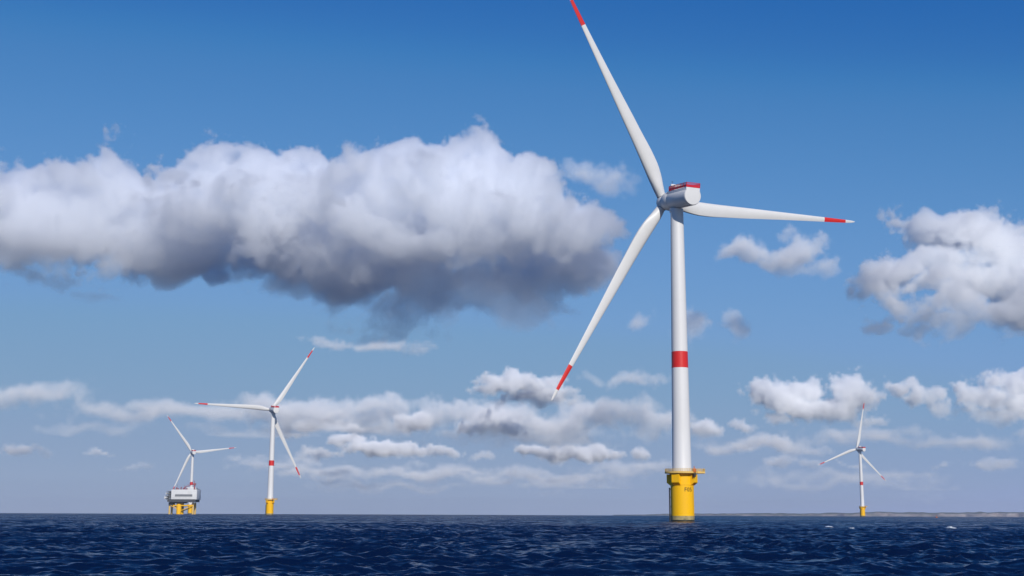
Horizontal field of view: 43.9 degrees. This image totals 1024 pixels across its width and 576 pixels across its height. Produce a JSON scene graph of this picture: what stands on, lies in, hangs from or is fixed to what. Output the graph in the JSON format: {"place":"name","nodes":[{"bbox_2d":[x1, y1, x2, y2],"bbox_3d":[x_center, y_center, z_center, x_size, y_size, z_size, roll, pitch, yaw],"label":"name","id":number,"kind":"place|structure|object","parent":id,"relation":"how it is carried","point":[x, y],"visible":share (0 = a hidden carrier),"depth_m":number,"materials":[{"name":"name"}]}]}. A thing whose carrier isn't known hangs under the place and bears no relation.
{"place":"outdoors","nodes":[
{"label":"outdoors","id":0,"kind":"place"},
{"bbox_2d":[0,513,1023,575],"bbox_3d":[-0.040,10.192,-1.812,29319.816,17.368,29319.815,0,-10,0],"label":"sea","id":1,"kind":"structure","parent":0,"point":[75,544],"depth_m":83.47,"materials":[{"name":"blue liquid"}]},
{"bbox_2d":[164,481,200,513],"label":"offshore substation","id":2,"kind":"object","parent":1,"relation":"in","point":[180,497],"visible":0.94,"depth_m":1968.41,"materials":[{"name":"grey metal"}]},
{"bbox_2d":[167,415,235,513],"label":"wind turbine","id":3,"kind":"object","parent":1,"relation":"in","point":[192,453],"visible":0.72,"depth_m":2159.83,"materials":[{"name":"paint"}]},
{"bbox_2d":[194,347,314,514],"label":"wind turbine","id":4,"kind":"object","parent":1,"relation":"in","point":[273,409],"visible":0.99,"depth_m":1259.51,"materials":[{"name":"paint"}]},
{"bbox_2d":[551,0,854,521],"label":"wind turbine","id":5,"kind":"object","parent":1,"relation":"in","point":[676,201],"visible":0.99,"depth_m":409.12,"materials":[{"name":"white paint"}]},
{"bbox_2d":[819,401,885,516],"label":"wind turbine","id":6,"kind":"object","parent":1,"relation":"in","point":[859,449],"visible":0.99,"depth_m":1971.51,"materials":[{"name":"paint"}]},
{"bbox_2d":[0,0,1023,514],"label":"sky","id":7,"kind":"structure","parent":0,"point":[439,200],"materials":[{"name":"blue"}]},
{"bbox_2d":[645,512,1023,516],"bbox_3d":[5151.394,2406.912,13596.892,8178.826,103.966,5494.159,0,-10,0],"label":"coast hills","id":8,"kind":"structure","parent":0,"point":[963,514],"depth_m":12573.99,"materials":[{"name":"grey"}]}
]}

